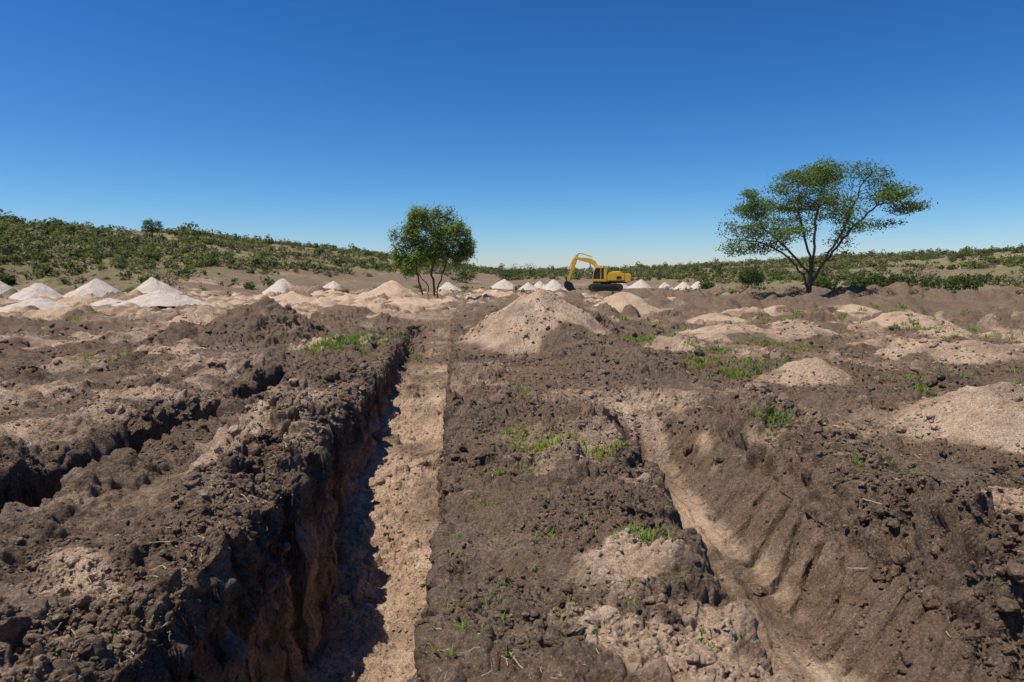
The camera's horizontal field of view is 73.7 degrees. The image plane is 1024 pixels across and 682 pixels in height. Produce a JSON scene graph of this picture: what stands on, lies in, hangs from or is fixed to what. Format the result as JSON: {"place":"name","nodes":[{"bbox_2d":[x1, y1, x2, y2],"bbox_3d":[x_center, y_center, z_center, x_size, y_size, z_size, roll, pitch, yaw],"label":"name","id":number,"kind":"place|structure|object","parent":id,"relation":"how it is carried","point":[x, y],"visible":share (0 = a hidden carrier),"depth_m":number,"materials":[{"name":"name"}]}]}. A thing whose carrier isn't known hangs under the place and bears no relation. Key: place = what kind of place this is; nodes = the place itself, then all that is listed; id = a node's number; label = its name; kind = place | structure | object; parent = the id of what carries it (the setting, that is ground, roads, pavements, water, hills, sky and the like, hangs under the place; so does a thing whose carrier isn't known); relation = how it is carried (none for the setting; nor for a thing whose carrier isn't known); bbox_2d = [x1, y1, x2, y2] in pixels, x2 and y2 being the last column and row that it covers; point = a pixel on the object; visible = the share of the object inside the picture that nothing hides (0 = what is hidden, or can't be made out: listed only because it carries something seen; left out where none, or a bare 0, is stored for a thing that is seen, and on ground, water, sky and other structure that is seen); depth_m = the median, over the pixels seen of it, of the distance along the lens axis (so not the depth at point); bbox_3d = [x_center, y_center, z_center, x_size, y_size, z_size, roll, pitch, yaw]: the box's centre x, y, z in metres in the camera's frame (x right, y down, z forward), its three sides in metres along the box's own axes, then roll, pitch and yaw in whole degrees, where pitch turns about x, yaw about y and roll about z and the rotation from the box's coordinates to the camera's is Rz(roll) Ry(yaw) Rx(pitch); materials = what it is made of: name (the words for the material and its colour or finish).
{"place":"outdoors","nodes":[
{"label":"outdoors","id":0,"kind":"place"},
{"bbox_2d":[0,227,1023,681],"bbox_3d":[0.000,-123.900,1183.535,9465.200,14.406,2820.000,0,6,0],"label":"ground","id":1,"kind":"structure","parent":0,"point":[102,483],"depth_m":8.69,"materials":[{"name":"soil"}]},
{"bbox_2d":[0,273,16,284],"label":"shrub","id":2,"kind":"object","parent":1,"relation":"on","point":[7,279],"visible":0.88,"depth_m":69.51,"materials":[{"name":"green plant"}]},
{"bbox_2d":[0,281,18,293],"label":"sand pile","id":3,"kind":"object","parent":1,"relation":"on","point":[4,287],"visible":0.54,"depth_m":65.52,"materials":[{"name":"white sand"}]},
{"bbox_2d":[0,298,69,311],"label":"sand pile","id":4,"kind":"object","parent":1,"relation":"on","point":[42,303],"visible":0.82,"depth_m":43.59,"materials":[{"name":"white sand"}]},
{"bbox_2d":[9,283,62,299],"bbox_3d":[-43.000,-4.231,61.891,6.250,2.053,6.250,0,6,0],"label":"sand pile","id":5,"kind":"object","parent":1,"relation":"on","point":[36,290],"visible":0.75,"depth_m":61.01,"materials":[{"name":"white sand"}]},
{"bbox_2d":[63,278,119,297],"bbox_3d":[-39.000,-4.748,63.849,6.500,2.212,6.500,0,6,0],"label":"sand pile","id":6,"kind":"object","parent":1,"relation":"on","point":[98,287],"visible":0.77,"depth_m":62.67,"materials":[{"name":"white sand"}]},
{"bbox_2d":[90,298,123,305],"bbox_3d":[-27.000,-2.454,45.989,5.000,0.888,5.000,0,6,0],"label":"sand pile","id":7,"kind":"object","parent":1,"relation":"on","point":[106,301],"visible":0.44,"depth_m":45.40,"materials":[{"name":"white sand"}]},
{"bbox_2d":[141,219,164,238],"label":"tree","id":8,"kind":"object","parent":1,"relation":"on","point":[151,223],"visible":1,"depth_m":137.90,"materials":[{"name":"green plant"}]},
{"bbox_2d":[136,277,182,293],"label":"sand pile","id":9,"kind":"object","parent":1,"relation":"on","point":[151,284],"visible":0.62,"depth_m":65.72,"materials":[{"name":"white sand"}]},
{"bbox_2d":[111,290,208,306],"bbox_3d":[-22.600,-2.793,43.944,5.750,1.026,5.750,0,6,0],"label":"sand pile","id":10,"kind":"object","parent":1,"relation":"on","point":[160,298],"visible":0.94,"depth_m":42.78,"materials":[{"name":"white sand"}]},
{"bbox_2d":[155,267,182,286],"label":"bare bush","id":11,"kind":"object","parent":1,"relation":"on","point":[168,281],"visible":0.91,"depth_m":71.72,"materials":[{"name":"brown plant"}]},
{"bbox_2d":[262,278,293,293],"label":"sand pile","id":12,"kind":"object","parent":1,"relation":"on","point":[282,285],"visible":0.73,"depth_m":74.74,"materials":[{"name":"white sand"}]},
{"bbox_2d":[323,281,340,288],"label":"sand pile","id":13,"kind":"object","parent":1,"relation":"on","point":[333,285],"visible":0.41,"depth_m":83.23,"materials":[{"name":"white sand"}]},
{"bbox_2d":[387,201,477,297],"bbox_3d":[-6.311,-7.000,55.275,7.392,8.382,4.281,1,6,12],"label":"pepper tree","id":14,"kind":"object","parent":1,"relation":"on","point":[439,247],"visible":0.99,"depth_m":54.69,"materials":[{"name":"green plant"}]},
{"bbox_2d":[438,282,461,291],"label":"sand pile","id":15,"kind":"object","parent":1,"relation":"on","point":[449,286],"visible":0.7,"depth_m":90.88,"materials":[{"name":"white sand"}]},
{"bbox_2d":[448,264,477,282],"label":"shrub","id":16,"kind":"object","parent":1,"relation":"on","point":[462,277],"visible":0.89,"depth_m":148.85,"materials":[{"name":"green plant"}]},
{"bbox_2d":[491,279,514,289],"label":"sand pile","id":17,"kind":"object","parent":1,"relation":"on","point":[504,284],"visible":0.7,"depth_m":92.59,"materials":[{"name":"white sand"}]},
{"bbox_2d":[498,268,517,280],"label":"shrub","id":18,"kind":"object","parent":1,"relation":"on","point":[503,272],"visible":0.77,"depth_m":187.20,"materials":[{"name":"green plant"}]},
{"bbox_2d":[0,290,1023,681],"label":"soil clods","id":19,"kind":"object","parent":1,"relation":"on","point":[568,626],"visible":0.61,"depth_m":6.70,"materials":[{"name":"brown soil"}]},
{"bbox_2d":[0,209,1023,288],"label":"hillside scrub","id":20,"kind":"object","parent":1,"relation":"on","point":[14,228],"visible":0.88,"depth_m":138.69,"materials":[{"name":"green plant"}]},
{"bbox_2d":[1,259,1023,299],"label":"field edge scrub","id":21,"kind":"object","parent":1,"relation":"on","point":[732,291],"visible":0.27,"depth_m":83.60,"materials":[{"name":"green plant"}]},
{"bbox_2d":[4,306,1023,681],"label":"dry roots","id":22,"kind":"object","parent":1,"relation":"on","point":[348,544],"visible":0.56,"depth_m":6.37,"materials":[{"name":"plant"}]},
{"bbox_2d":[16,301,1023,657],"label":"grass tufts","id":23,"kind":"object","parent":1,"relation":"on","point":[330,343],"visible":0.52,"depth_m":14.27,"materials":[{"name":"green plant"}]},
{"bbox_2d":[506,264,536,274],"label":"shrub","id":24,"kind":"object","parent":1,"relation":"on","point":[517,270],"visible":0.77,"depth_m":228.62,"materials":[{"name":"green plant"}]},
{"bbox_2d":[518,282,537,290],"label":"sand pile","id":25,"kind":"object","parent":1,"relation":"on","point":[527,286],"visible":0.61,"depth_m":89.22,"materials":[{"name":"white sand"}]},
{"bbox_2d":[534,281,544,287],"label":"sand pile","id":26,"kind":"object","parent":1,"relation":"on","point":[539,284],"visible":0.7,"depth_m":96.03,"materials":[{"name":"white sand"}]},
{"bbox_2d":[543,279,565,290],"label":"sand pile","id":27,"kind":"object","parent":1,"relation":"on","point":[553,285],"visible":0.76,"depth_m":90.88,"materials":[{"name":"white sand"}]},
{"bbox_2d":[564,281,573,290],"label":"bucket","id":28,"kind":"object","parent":1,"relation":"on","point":[568,285],"visible":0.96,"depth_m":85.93,"materials":[{"name":"black metal"}]},
{"bbox_2d":[588,284,622,290],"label":"track","id":29,"kind":"structure","parent":1,"relation":"on","point":[590,287],"depth_m":84.23,"materials":[{"name":"metal"}]},
{"bbox_2d":[627,279,650,287],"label":"sand pile","id":30,"kind":"object","parent":1,"relation":"on","point":[640,283],"visible":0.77,"depth_m":96.72,"materials":[{"name":"white sand"}]},
{"bbox_2d":[658,282,674,289],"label":"sand pile","id":31,"kind":"object","parent":1,"relation":"on","point":[664,284],"visible":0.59,"depth_m":98.14,"materials":[{"name":"white sand"}]},
{"bbox_2d":[674,281,693,289],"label":"sand pile","id":32,"kind":"object","parent":1,"relation":"on","point":[682,285],"visible":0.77,"depth_m":98.16,"materials":[{"name":"white sand"}]},
{"bbox_2d":[691,281,700,288],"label":"sand pile","id":33,"kind":"object","parent":1,"relation":"on","point":[695,285],"visible":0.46,"depth_m":100.01,"materials":[{"name":"white sand"}]},
{"bbox_2d":[696,280,717,289],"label":"shrub","id":34,"kind":"object","parent":1,"relation":"on","point":[708,284],"visible":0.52,"depth_m":87.62,"materials":[{"name":"green plant"}]},
{"bbox_2d":[735,266,766,289],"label":"shrub","id":35,"kind":"object","parent":1,"relation":"on","point":[752,276],"visible":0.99,"depth_m":74.25,"materials":[{"name":"green plant"}]},
{"bbox_2d":[803,277,837,289],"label":"shrub","id":36,"kind":"object","parent":1,"relation":"on","point":[821,282],"visible":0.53,"depth_m":79.10,"materials":[{"name":"green plant"}]},
{"bbox_2d":[715,155,937,292],"bbox_3d":[24.078,-8.725,53.017,17.416,11.312,10.118,0,6,0],"label":"acacia tree","id":37,"kind":"object","parent":1,"relation":"on","point":[820,176],"visible":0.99,"depth_m":52.17,"materials":[{"name":"green plant"}]},
{"bbox_2d":[846,269,894,286],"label":"shrub","id":38,"kind":"object","parent":1,"relation":"on","point":[863,280],"visible":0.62,"depth_m":74.94,"materials":[{"name":"green plant"}]},
{"bbox_2d":[877,272,906,286],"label":"shrub","id":39,"kind":"object","parent":1,"relation":"on","point":[903,278],"visible":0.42,"depth_m":75.58,"materials":[{"name":"green plant"}]},
{"bbox_2d":[902,267,942,288],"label":"shrub","id":40,"kind":"object","parent":1,"relation":"on","point":[913,281],"visible":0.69,"depth_m":87.08,"materials":[{"name":"green plant"}]},
{"bbox_2d":[938,272,986,290],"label":"shrub","id":41,"kind":"object","parent":1,"relation":"on","point":[953,283],"visible":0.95,"depth_m":91.42,"materials":[{"name":"green plant"}]},
{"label":"undercarriage","id":42,"kind":"object","parent":1,"relation":"on","visible":0},
{"bbox_2d":[593,281,626,282],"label":"turntable","id":43,"kind":"object","parent":42,"relation":"on","point":[610,282],"visible":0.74,"depth_m":84.42,"materials":[{"name":"black metal"}]},
{"bbox_2d":[575,257,598,267],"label":"boom","id":44,"kind":"object","parent":43,"relation":"attached to","point":[592,262],"visible":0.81,"depth_m":85.56,"materials":[{"name":"yellow paint"}]},
{"bbox_2d":[567,253,578,280],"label":"stick","id":45,"kind":"object","parent":44,"relation":"attached to","point":[572,268],"visible":1,"depth_m":86.02,"materials":[{"name":"yellow paint"}]},
{"bbox_2d":[593,268,603,278],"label":"cab glass","id":46,"kind":"object","parent":43,"relation":"on","point":[598,271],"visible":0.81,"depth_m":84.51,"materials":[{"name":"black glass"}]},
{"bbox_2d":[593,279,606,281],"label":"cab base","id":47,"kind":"object","parent":43,"relation":"on","point":[599,280],"visible":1,"depth_m":84.54,"materials":[{"name":"yellow metal"}]},
{"bbox_2d":[608,273,624,281],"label":"engine house","id":48,"kind":"structure","parent":43,"relation":"on","point":[612,276],"depth_m":84.19,"materials":[{"name":"yellow paint"}]},
{"bbox_2d":[625,273,630,281],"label":"counterweight","id":49,"kind":"object","parent":43,"relation":"on","point":[627,277],"visible":0.95,"depth_m":83.95,"materials":[{"name":"yellow paint"}]},
{"bbox_2d":[0,0,1023,269],"label":"sky","id":50,"kind":"structure","parent":0,"point":[616,133],"materials":[{"name":"blue"}]},
{"bbox_2d":[593,286,617,288],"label":"track frame","id":51,"kind":"object","parent":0,"point":[605,287],"visible":1,"depth_m":84.20,"materials":[{"name":"black metal"}]}
]}

